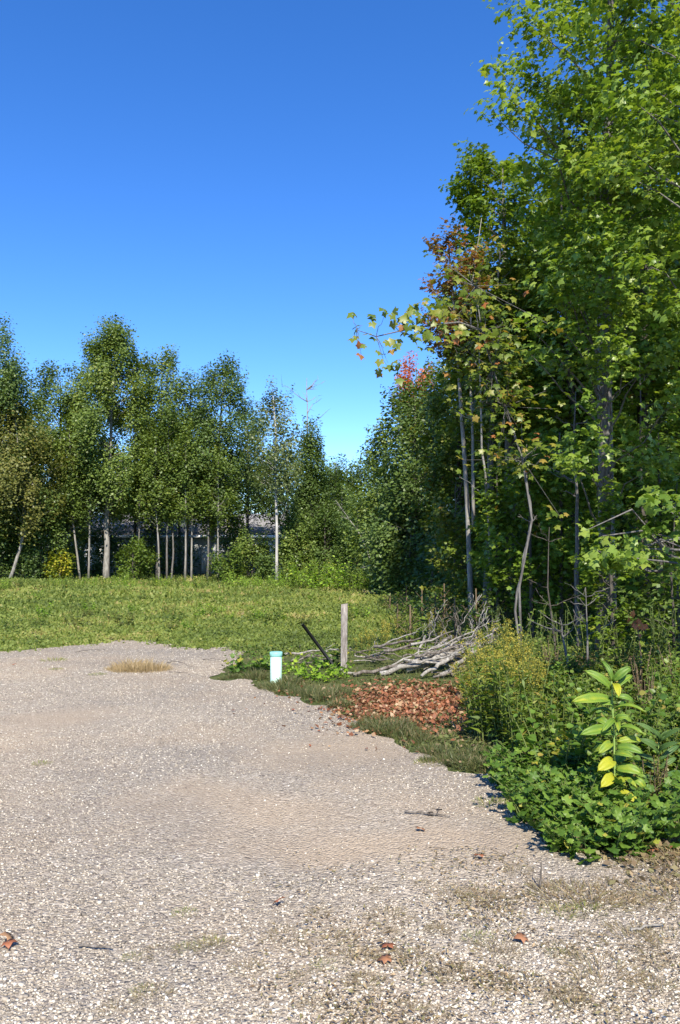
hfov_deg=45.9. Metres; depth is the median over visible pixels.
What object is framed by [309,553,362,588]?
weedy bush
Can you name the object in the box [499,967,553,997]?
dry weed mat
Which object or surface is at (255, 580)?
weedy bush
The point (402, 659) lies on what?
dead branch
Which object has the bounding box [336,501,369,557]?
leaning dead stem
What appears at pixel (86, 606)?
field weed
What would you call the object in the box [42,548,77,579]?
bush
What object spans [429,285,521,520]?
background tree
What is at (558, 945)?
dry weed mat
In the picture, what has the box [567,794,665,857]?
broad leaved plant
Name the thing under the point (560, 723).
leafy weed
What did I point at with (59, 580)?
weedy bush
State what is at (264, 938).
dry weed mat
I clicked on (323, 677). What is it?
lime leaved plant
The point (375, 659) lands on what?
dead twig
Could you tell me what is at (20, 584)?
weedy bush
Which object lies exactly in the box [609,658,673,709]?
leafy weed
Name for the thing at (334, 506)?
slender tree
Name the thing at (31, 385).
background tree
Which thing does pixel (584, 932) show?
dry weed mat
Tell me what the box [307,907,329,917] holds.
dry weed mat
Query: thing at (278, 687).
grass tuft
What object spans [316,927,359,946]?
dry weed mat
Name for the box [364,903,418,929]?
dry weed mat
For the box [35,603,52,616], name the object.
field weed
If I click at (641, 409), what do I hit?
sapling stem
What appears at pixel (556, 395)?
tree
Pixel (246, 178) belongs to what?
sky
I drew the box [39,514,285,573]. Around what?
house
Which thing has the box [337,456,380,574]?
tree
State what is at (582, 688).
leafy weed
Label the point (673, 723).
leafy weed
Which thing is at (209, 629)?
grass
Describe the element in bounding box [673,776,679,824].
broad leaved plant
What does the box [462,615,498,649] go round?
upright branch
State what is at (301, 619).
field weed
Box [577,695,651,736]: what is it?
leafy weed
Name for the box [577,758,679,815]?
broad leaved plant
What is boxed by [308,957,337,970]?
weed tuft
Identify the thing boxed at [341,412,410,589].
tree
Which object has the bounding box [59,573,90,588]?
weedy bush
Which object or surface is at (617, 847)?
broad leaved plant
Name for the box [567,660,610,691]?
leafy weed
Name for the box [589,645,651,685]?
leafy weed
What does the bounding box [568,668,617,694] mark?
leafy weed
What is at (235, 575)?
weedy bush
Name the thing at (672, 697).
leafy weed
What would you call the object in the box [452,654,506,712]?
goldenrod
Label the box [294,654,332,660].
dead twig
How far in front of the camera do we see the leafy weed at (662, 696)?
6.37 m
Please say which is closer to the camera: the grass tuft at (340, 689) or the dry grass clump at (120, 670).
the grass tuft at (340, 689)
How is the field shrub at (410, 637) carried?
on the grass field
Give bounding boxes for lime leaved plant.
[282,653,311,673]
[286,655,325,680]
[309,662,340,681]
[326,659,353,678]
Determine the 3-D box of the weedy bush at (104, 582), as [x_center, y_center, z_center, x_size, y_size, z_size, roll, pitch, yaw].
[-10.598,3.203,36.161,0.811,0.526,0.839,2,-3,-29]
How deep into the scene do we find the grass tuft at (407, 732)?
6.97 m
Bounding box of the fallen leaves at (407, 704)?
[279,677,497,740]
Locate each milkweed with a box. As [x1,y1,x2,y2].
[571,661,649,807]
[634,723,679,783]
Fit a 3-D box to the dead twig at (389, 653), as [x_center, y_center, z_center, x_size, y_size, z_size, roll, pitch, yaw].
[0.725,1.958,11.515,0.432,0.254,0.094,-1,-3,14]
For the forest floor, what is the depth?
11.99 m
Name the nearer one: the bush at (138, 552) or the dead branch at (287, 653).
the dead branch at (287, 653)
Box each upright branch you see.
[425,600,446,646]
[426,611,459,645]
[431,609,453,648]
[446,606,467,640]
[450,608,461,642]
[452,593,481,641]
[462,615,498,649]
[469,603,489,638]
[478,613,490,646]
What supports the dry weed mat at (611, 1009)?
on the gravel lot
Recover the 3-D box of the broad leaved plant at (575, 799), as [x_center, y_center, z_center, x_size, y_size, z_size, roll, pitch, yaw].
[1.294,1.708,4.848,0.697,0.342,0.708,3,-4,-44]
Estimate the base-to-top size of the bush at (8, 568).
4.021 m
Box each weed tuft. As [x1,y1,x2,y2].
[40,657,67,661]
[121,951,140,961]
[128,982,157,996]
[170,906,198,916]
[171,938,201,952]
[199,935,225,950]
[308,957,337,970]
[412,758,445,766]
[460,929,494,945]
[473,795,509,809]
[536,900,582,920]
[546,946,569,958]
[564,898,608,919]
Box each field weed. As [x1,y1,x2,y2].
[0,616,20,628]
[29,613,48,621]
[29,616,47,626]
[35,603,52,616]
[62,610,91,626]
[79,599,96,611]
[114,609,135,625]
[128,602,139,611]
[159,606,189,621]
[163,619,178,628]
[181,619,194,628]
[193,603,209,615]
[209,602,225,613]
[247,611,259,620]
[257,610,281,624]
[261,606,284,619]
[288,610,312,624]
[348,603,369,618]
[348,608,364,618]
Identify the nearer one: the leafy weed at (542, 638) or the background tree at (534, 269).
the leafy weed at (542, 638)
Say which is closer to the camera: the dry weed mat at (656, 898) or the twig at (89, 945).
the twig at (89, 945)
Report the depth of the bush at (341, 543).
45.37 m
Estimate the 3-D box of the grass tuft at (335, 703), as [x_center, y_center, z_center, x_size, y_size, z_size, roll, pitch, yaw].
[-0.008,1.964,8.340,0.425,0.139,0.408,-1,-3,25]
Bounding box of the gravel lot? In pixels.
[0,640,679,1023]
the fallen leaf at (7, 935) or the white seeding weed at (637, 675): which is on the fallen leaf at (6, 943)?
the fallen leaf at (7, 935)
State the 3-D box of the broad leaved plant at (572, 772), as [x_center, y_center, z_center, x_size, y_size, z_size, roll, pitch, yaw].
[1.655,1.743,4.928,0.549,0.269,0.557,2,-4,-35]
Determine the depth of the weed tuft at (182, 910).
3.56 m
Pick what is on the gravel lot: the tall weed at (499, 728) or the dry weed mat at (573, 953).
the dry weed mat at (573, 953)
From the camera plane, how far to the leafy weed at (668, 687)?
8.35 m
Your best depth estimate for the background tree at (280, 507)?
56.88 m
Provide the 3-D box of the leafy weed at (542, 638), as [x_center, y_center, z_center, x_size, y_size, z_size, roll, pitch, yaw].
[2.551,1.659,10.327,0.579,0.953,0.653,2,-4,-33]
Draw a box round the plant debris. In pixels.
[247,845,679,1023]
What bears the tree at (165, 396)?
on the grass field
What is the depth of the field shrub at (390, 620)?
16.61 m
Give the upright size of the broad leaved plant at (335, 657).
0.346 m
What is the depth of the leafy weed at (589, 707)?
6.93 m
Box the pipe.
[270,651,281,682]
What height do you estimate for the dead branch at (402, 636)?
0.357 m
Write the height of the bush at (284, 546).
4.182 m
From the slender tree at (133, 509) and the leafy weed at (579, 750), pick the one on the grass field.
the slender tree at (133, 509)
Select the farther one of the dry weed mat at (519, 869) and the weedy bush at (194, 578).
the weedy bush at (194, 578)
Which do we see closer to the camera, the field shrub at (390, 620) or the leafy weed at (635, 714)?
the leafy weed at (635, 714)
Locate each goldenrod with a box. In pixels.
[354,627,371,655]
[366,621,392,662]
[384,618,404,652]
[405,616,417,638]
[426,608,445,643]
[437,629,457,660]
[449,661,478,695]
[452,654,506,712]
[457,639,523,698]
[464,651,537,710]
[471,618,530,688]
[483,631,548,696]
[489,649,549,708]
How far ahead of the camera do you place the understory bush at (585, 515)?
14.82 m
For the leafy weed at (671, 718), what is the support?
on the forest floor
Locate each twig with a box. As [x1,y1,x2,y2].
[78,943,112,948]
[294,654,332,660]
[337,647,381,658]
[354,643,380,654]
[360,654,387,660]
[365,655,406,663]
[376,640,403,657]
[404,807,449,816]
[539,861,542,886]
[630,924,662,930]
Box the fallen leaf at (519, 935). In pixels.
[513,932,528,943]
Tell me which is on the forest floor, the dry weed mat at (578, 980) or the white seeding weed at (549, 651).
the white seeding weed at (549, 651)
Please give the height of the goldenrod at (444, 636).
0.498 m
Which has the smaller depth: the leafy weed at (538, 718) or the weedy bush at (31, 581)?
the leafy weed at (538, 718)
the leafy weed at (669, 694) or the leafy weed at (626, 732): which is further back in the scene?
the leafy weed at (669, 694)
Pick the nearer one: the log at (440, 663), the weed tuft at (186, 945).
the weed tuft at (186, 945)
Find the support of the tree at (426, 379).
on the forest floor
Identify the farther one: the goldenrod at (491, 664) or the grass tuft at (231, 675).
the grass tuft at (231, 675)
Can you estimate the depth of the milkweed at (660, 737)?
5.10 m
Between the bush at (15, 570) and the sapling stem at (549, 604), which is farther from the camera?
the bush at (15, 570)
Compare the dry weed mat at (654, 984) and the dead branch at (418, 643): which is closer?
the dry weed mat at (654, 984)
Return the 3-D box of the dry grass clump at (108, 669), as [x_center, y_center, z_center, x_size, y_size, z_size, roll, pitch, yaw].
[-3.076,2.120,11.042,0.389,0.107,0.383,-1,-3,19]
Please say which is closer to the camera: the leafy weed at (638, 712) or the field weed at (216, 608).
the leafy weed at (638, 712)
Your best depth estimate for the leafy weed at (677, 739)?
5.74 m
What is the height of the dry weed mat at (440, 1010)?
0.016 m
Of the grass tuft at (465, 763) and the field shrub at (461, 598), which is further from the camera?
the field shrub at (461, 598)
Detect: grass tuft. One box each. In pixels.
[222,673,240,678]
[234,662,262,674]
[239,667,269,680]
[255,679,278,689]
[264,678,298,693]
[275,672,308,684]
[282,685,306,695]
[296,684,324,698]
[307,688,343,701]
[318,684,354,697]
[326,696,355,709]
[346,715,377,729]
[355,710,393,722]
[357,717,400,734]
[372,713,419,737]
[384,713,422,728]
[388,722,432,740]
[405,729,437,744]
[412,740,447,754]
[417,754,443,762]
[427,745,459,757]
[434,750,472,767]
[447,751,485,772]
[453,743,484,758]
[463,755,498,773]
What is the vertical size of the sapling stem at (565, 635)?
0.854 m
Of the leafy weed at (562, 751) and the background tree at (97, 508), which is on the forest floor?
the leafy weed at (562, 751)
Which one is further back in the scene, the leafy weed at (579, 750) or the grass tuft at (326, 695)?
the grass tuft at (326, 695)
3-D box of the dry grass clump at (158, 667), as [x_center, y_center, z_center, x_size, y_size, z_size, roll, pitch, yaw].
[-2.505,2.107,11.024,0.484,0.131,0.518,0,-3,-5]
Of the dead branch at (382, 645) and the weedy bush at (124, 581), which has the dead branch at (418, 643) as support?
the dead branch at (382, 645)
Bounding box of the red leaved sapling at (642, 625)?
[627,610,648,689]
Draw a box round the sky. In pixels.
[0,0,679,513]
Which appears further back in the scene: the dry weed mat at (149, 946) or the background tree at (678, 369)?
the background tree at (678, 369)
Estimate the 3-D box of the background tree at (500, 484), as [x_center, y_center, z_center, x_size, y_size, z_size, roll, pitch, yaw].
[5.914,-3.184,25.339,4.643,12.374,4.125,0,-3,0]
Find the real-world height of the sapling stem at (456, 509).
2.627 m
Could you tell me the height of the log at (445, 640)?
0.355 m
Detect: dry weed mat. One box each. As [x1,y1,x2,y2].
[96,997,135,1016]
[130,979,178,1006]
[140,941,182,960]
[185,931,241,955]
[227,957,268,978]
[257,923,311,948]
[285,966,318,983]
[296,993,329,1012]
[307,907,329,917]
[312,947,335,957]
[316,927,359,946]
[331,947,373,966]
[338,969,392,994]
[341,972,378,990]
[347,947,378,962]
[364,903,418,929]
[369,945,406,961]
[387,997,429,1020]
[399,944,441,964]
[418,1002,449,1021]
[423,965,458,983]
[424,922,454,934]
[424,924,447,936]
[425,880,478,903]
[439,958,497,985]
[457,885,504,906]
[465,937,528,965]
[473,891,521,909]
[490,985,513,996]
[494,944,520,957]
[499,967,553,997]
[503,863,537,875]
[512,875,594,907]
[521,876,622,914]
[538,938,577,957]
[539,988,603,1019]
[542,878,643,921]
[544,988,587,1005]
[548,948,652,1000]
[549,966,608,995]
[558,946,590,961]
[558,985,593,1002]
[573,929,600,940]
[585,873,640,895]
[593,918,673,956]
[593,1000,630,1021]
[604,891,650,911]
[608,890,678,918]
[613,854,679,883]
[613,964,653,983]
[621,972,679,1005]
[622,924,652,939]
[625,872,679,909]
[626,923,679,963]
[626,969,679,999]
[627,845,679,875]
[628,954,668,971]
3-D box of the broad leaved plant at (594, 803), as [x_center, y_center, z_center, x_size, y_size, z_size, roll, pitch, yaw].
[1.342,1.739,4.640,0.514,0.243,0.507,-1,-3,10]
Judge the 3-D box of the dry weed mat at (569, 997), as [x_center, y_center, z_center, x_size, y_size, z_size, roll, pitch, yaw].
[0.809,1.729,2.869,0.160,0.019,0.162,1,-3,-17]
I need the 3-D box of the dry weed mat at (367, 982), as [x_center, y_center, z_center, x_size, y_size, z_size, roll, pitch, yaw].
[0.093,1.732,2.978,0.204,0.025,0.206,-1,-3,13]
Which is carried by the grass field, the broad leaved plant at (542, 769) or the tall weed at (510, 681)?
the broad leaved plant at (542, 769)
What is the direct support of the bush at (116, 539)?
on the grass field
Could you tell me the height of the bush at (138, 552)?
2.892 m
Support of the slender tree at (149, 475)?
on the grass field
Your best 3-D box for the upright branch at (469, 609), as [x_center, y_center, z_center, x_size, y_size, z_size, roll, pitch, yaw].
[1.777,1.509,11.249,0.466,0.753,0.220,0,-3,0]
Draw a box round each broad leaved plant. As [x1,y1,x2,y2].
[223,655,254,674]
[230,649,269,672]
[246,645,293,669]
[307,643,348,667]
[478,740,546,789]
[482,765,633,823]
[490,748,582,799]
[490,771,599,830]
[492,735,569,778]
[507,775,636,816]
[508,755,589,784]
[518,764,632,805]
[527,786,615,830]
[528,765,613,794]
[530,790,640,847]
[530,804,615,859]
[536,799,666,863]
[538,760,652,801]
[543,775,653,847]
[547,769,668,807]
[549,753,627,781]
[562,784,679,849]
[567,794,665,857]
[570,783,679,840]
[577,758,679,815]
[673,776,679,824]
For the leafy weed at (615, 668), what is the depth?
9.75 m
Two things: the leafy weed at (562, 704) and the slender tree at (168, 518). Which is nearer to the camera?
the leafy weed at (562, 704)
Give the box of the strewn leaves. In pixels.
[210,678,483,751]
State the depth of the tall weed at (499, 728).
6.71 m
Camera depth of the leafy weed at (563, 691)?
8.20 m
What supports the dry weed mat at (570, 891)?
on the gravel lot
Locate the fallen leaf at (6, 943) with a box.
[0,939,17,948]
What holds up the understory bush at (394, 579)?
on the forest floor
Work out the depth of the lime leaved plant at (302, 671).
10.17 m
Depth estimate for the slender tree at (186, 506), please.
47.17 m
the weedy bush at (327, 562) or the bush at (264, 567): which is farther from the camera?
the bush at (264, 567)
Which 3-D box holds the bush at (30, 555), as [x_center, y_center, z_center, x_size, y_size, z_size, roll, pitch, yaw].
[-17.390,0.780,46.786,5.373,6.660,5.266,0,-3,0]
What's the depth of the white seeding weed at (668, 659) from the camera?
8.83 m
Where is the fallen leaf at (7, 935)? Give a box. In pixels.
[0,931,12,940]
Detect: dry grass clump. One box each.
[103,664,124,670]
[108,663,139,672]
[109,657,152,667]
[115,661,153,672]
[120,658,174,672]
[143,661,174,670]
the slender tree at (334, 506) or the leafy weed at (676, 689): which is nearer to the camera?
the leafy weed at (676, 689)
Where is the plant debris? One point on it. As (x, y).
(463, 977)
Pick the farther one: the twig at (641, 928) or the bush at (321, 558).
the bush at (321, 558)
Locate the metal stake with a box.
[301,623,335,668]
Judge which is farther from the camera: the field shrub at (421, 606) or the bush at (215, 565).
the bush at (215, 565)
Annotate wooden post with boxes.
[341,603,347,671]
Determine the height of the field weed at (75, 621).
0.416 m
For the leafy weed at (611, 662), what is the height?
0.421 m
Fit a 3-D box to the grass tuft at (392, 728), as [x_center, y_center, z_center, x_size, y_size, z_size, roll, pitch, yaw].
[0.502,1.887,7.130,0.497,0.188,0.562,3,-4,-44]
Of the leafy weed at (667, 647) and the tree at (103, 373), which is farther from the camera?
the tree at (103, 373)
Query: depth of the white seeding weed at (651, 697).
7.63 m
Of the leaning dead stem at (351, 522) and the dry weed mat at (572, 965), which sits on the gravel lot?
the dry weed mat at (572, 965)
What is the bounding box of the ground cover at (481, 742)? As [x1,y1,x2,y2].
[218,646,679,854]
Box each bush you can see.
[0,472,93,579]
[0,516,35,576]
[0,521,24,578]
[0,575,11,589]
[4,575,23,587]
[22,576,39,586]
[37,578,54,589]
[38,524,87,576]
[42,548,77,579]
[49,575,68,585]
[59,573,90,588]
[64,518,114,577]
[76,574,98,585]
[90,527,147,575]
[95,579,112,585]
[105,573,129,585]
[113,535,161,579]
[122,578,143,585]
[128,517,174,575]
[138,577,157,586]
[150,532,203,576]
[151,573,172,585]
[166,573,186,585]
[182,578,201,587]
[193,576,217,587]
[206,542,246,581]
[213,515,256,574]
[222,571,249,586]
[231,523,273,578]
[240,573,262,586]
[250,550,274,580]
[254,572,277,585]
[271,577,289,587]
[272,512,317,579]
[274,568,303,586]
[275,560,318,588]
[285,555,334,588]
[286,563,323,587]
[298,557,352,590]
[303,501,349,579]
[306,565,337,584]
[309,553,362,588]
[321,565,356,586]
[330,499,379,578]
[337,568,371,590]
[340,564,372,584]
[344,563,385,591]
[371,524,435,595]
[391,514,452,597]
[407,532,481,610]
[418,496,536,617]
[427,505,536,609]
[458,506,572,620]
[464,463,540,631]
[465,432,586,637]
[513,432,623,637]
[524,517,648,624]
[564,477,660,655]
[601,553,679,655]
[615,498,679,620]
[616,411,679,644]
[644,457,679,580]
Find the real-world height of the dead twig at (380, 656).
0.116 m
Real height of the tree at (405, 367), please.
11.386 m
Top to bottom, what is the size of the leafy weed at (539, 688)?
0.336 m
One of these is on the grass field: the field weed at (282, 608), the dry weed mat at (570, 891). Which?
the field weed at (282, 608)
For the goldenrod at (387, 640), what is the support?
on the grass field
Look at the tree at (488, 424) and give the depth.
17.51 m
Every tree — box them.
[0,311,59,558]
[0,402,78,578]
[1,371,62,575]
[26,358,106,578]
[40,312,167,577]
[46,399,119,555]
[47,415,95,578]
[68,405,114,578]
[96,386,158,574]
[117,419,162,577]
[119,343,196,577]
[129,429,176,580]
[142,402,191,578]
[154,437,187,578]
[156,365,220,575]
[161,418,208,578]
[161,432,211,573]
[171,430,207,579]
[187,349,261,576]
[191,424,227,578]
[199,446,242,578]
[214,403,285,574]
[228,454,286,513]
[243,375,307,579]
[245,439,314,533]
[269,414,351,575]
[273,465,330,562]
[281,376,333,515]
[318,453,363,573]
[322,450,371,499]
[327,478,351,553]
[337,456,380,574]
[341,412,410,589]
[357,374,456,594]
[388,350,434,454]
[401,356,504,578]
[402,357,454,584]
[418,214,505,626]
[428,140,585,619]
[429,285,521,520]
[432,220,559,625]
[464,0,679,653]
[471,215,568,597]
[499,144,650,627]
[512,127,634,605]
[540,0,679,577]
[541,0,679,627]
[577,82,667,607]
[582,38,679,606]
[649,135,679,474]
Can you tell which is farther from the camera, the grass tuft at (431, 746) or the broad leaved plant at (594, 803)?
the grass tuft at (431, 746)
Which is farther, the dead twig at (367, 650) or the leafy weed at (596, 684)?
the dead twig at (367, 650)
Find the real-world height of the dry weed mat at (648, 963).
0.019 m
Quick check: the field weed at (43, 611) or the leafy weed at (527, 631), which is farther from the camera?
the field weed at (43, 611)
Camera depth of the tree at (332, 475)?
50.94 m
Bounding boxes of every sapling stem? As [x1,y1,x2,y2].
[378,489,428,567]
[409,391,454,582]
[453,218,485,526]
[453,480,477,585]
[454,303,511,594]
[507,444,542,639]
[526,607,590,676]
[528,524,579,658]
[534,391,587,647]
[566,583,614,669]
[620,365,676,632]
[651,482,677,647]
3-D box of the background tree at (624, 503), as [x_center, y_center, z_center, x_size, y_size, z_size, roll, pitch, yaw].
[8.689,-5.109,24.214,4.529,16.102,4.688,0,-3,0]
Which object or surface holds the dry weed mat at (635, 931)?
on the gravel lot
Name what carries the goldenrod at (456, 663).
on the grass field
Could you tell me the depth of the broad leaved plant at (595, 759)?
5.36 m
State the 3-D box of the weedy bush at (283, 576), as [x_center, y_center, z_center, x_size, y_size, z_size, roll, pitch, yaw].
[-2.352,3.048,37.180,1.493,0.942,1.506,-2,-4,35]
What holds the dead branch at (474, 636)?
on the log at (402, 666)
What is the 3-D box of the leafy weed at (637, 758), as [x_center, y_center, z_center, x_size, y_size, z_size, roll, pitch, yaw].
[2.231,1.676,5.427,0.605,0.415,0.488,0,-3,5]
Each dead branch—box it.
[285,643,350,654]
[374,624,433,647]
[379,647,450,651]
[383,630,453,651]
[386,624,425,642]
[392,642,446,664]
[402,650,439,656]
[404,657,472,667]
[410,636,441,645]
[411,645,473,663]
[415,640,489,657]
[417,635,425,654]
[433,665,484,677]
[436,616,476,647]
[438,615,500,659]
[451,629,497,651]
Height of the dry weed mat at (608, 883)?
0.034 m
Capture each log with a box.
[353,663,407,676]
[379,638,467,675]
[406,627,481,672]
[408,635,451,662]
[420,624,500,660]
[420,651,456,676]
[438,643,482,677]
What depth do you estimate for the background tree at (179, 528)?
57.84 m
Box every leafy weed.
[478,606,500,652]
[497,601,548,659]
[497,683,569,734]
[507,698,564,748]
[510,694,621,774]
[512,652,577,682]
[518,610,568,667]
[521,674,549,702]
[526,688,574,721]
[527,668,568,693]
[528,676,560,699]
[529,707,594,753]
[531,742,605,773]
[532,720,616,775]
[536,705,617,752]
[539,650,593,687]
[542,710,622,748]
[544,609,570,665]
[546,667,591,702]
[548,678,592,702]
[548,732,612,771]
[549,647,611,683]
[550,657,584,687]
[550,673,667,745]
[554,700,579,724]
[555,673,598,716]
[562,715,643,757]
[563,602,613,669]
[565,688,607,724]
[566,670,623,717]
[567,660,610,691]
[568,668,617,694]
[575,674,606,693]
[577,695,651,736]
[578,652,626,680]
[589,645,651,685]
[589,674,638,710]
[593,723,652,755]
[598,616,642,662]
[599,681,679,721]
[603,653,653,669]
[603,708,657,768]
[604,700,663,743]
[606,652,660,680]
[606,727,679,786]
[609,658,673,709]
[609,712,678,734]
[615,709,679,749]
[617,656,665,688]
[622,728,679,782]
[629,701,679,729]
[630,724,679,771]
[632,713,679,730]
[636,635,679,676]
[636,649,679,682]
[642,673,679,727]
[642,723,679,771]
[643,709,679,741]
[646,657,679,704]
[647,700,679,728]
[649,604,673,663]
[651,690,674,711]
[654,678,677,698]
[655,720,679,767]
[658,608,679,664]
[659,687,679,714]
[660,667,677,683]
[663,672,679,699]
[665,692,679,718]
[666,710,679,726]
[672,734,679,759]
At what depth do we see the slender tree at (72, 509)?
47.20 m
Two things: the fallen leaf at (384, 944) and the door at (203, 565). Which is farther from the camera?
the door at (203, 565)
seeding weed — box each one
[540,635,559,663]
[630,647,651,706]
[632,754,677,805]
[635,663,654,715]
[657,642,672,679]
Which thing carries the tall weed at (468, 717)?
on the grass field
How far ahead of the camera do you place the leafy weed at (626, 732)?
5.71 m
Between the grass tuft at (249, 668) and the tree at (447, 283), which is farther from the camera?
the tree at (447, 283)
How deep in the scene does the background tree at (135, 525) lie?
55.89 m
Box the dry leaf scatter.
[571,827,679,889]
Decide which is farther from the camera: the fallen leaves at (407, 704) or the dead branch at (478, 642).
the dead branch at (478, 642)
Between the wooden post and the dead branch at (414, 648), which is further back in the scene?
the dead branch at (414, 648)
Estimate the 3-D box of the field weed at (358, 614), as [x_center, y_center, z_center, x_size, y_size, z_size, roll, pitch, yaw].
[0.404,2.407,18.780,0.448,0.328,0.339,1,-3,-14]
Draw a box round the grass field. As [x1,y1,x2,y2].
[4,564,679,854]
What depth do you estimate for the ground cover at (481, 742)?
7.90 m
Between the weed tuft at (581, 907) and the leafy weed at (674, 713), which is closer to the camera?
the weed tuft at (581, 907)
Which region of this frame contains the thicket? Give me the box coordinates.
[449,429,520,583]
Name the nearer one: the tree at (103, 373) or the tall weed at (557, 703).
the tall weed at (557, 703)
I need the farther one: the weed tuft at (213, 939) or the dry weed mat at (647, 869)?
the dry weed mat at (647, 869)
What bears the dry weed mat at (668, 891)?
on the gravel lot
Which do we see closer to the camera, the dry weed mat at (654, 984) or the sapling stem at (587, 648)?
the dry weed mat at (654, 984)
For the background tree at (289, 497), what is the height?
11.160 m
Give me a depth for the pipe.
9.89 m
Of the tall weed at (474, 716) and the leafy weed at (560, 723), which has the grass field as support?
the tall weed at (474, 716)
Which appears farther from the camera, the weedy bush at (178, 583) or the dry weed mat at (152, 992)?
the weedy bush at (178, 583)
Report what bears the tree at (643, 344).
on the forest floor
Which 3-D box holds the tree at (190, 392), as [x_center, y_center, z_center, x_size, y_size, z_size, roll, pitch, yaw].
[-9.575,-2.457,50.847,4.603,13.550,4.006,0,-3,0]
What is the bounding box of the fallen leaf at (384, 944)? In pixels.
[381,942,396,947]
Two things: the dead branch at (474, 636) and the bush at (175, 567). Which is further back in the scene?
the bush at (175, 567)
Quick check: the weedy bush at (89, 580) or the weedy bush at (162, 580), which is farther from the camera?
the weedy bush at (162, 580)
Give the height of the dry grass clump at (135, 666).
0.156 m
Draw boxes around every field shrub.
[374,590,401,609]
[384,596,423,627]
[385,594,426,647]
[391,581,424,607]
[402,585,445,622]
[410,582,465,637]
[418,577,465,622]
[419,597,479,639]
[443,577,481,614]
[451,588,495,638]
[465,578,528,629]
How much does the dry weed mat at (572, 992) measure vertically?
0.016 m
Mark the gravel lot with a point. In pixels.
(252, 850)
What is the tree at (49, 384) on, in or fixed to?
on the grass field
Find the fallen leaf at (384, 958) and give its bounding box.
[377,954,390,963]
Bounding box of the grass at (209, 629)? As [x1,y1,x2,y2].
[0,574,676,658]
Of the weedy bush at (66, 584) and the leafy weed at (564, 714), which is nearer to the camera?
the leafy weed at (564, 714)
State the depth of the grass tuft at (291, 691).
9.12 m
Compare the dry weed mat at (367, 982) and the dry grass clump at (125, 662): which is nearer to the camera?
the dry weed mat at (367, 982)
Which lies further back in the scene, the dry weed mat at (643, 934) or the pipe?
the pipe
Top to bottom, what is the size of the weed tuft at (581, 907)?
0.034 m
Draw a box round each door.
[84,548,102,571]
[201,546,214,573]
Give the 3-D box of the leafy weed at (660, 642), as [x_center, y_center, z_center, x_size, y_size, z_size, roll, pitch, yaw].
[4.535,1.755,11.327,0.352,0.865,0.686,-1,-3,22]
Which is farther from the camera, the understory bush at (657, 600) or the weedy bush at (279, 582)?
the weedy bush at (279, 582)
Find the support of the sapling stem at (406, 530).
attached to the tree at (394, 504)
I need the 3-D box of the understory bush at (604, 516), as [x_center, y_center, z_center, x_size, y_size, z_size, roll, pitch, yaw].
[4.249,0.900,12.643,1.433,2.905,1.084,0,-3,8]
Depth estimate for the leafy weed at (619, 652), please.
11.03 m
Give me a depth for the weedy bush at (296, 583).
35.76 m
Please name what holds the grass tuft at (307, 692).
on the grass field
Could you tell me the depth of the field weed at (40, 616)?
18.11 m
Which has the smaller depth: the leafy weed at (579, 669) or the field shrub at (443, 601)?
the leafy weed at (579, 669)
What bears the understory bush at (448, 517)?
on the forest floor
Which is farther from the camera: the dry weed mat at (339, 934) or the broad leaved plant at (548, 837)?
the broad leaved plant at (548, 837)
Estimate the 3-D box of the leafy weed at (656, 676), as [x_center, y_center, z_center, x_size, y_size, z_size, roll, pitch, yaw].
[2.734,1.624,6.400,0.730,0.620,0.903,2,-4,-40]
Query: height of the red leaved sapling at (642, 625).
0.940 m
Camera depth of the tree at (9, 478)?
44.39 m
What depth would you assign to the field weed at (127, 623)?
17.20 m
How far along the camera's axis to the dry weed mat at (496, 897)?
3.69 m
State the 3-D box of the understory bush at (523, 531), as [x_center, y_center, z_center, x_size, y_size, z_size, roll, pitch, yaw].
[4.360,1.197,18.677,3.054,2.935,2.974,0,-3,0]
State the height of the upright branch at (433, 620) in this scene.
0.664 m
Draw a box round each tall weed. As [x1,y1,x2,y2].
[451,644,509,743]
[456,671,509,734]
[472,645,529,743]
[479,648,558,737]
[496,676,543,754]
[509,675,558,751]
[530,671,580,739]
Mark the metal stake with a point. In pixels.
(316, 642)
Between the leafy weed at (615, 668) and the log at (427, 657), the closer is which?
the leafy weed at (615, 668)
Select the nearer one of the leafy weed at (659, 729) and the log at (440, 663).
the leafy weed at (659, 729)
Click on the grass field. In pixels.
(360, 667)
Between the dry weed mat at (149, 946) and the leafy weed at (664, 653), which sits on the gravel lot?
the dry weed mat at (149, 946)
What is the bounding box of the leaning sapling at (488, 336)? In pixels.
[346,229,570,645]
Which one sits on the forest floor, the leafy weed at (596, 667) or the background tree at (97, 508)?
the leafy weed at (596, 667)
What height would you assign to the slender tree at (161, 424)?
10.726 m
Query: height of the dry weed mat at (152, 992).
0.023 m
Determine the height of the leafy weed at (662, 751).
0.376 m
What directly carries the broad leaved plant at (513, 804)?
on the gravel lot
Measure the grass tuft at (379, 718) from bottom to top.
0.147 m
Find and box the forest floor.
[451,584,675,799]
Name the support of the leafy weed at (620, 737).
on the forest floor

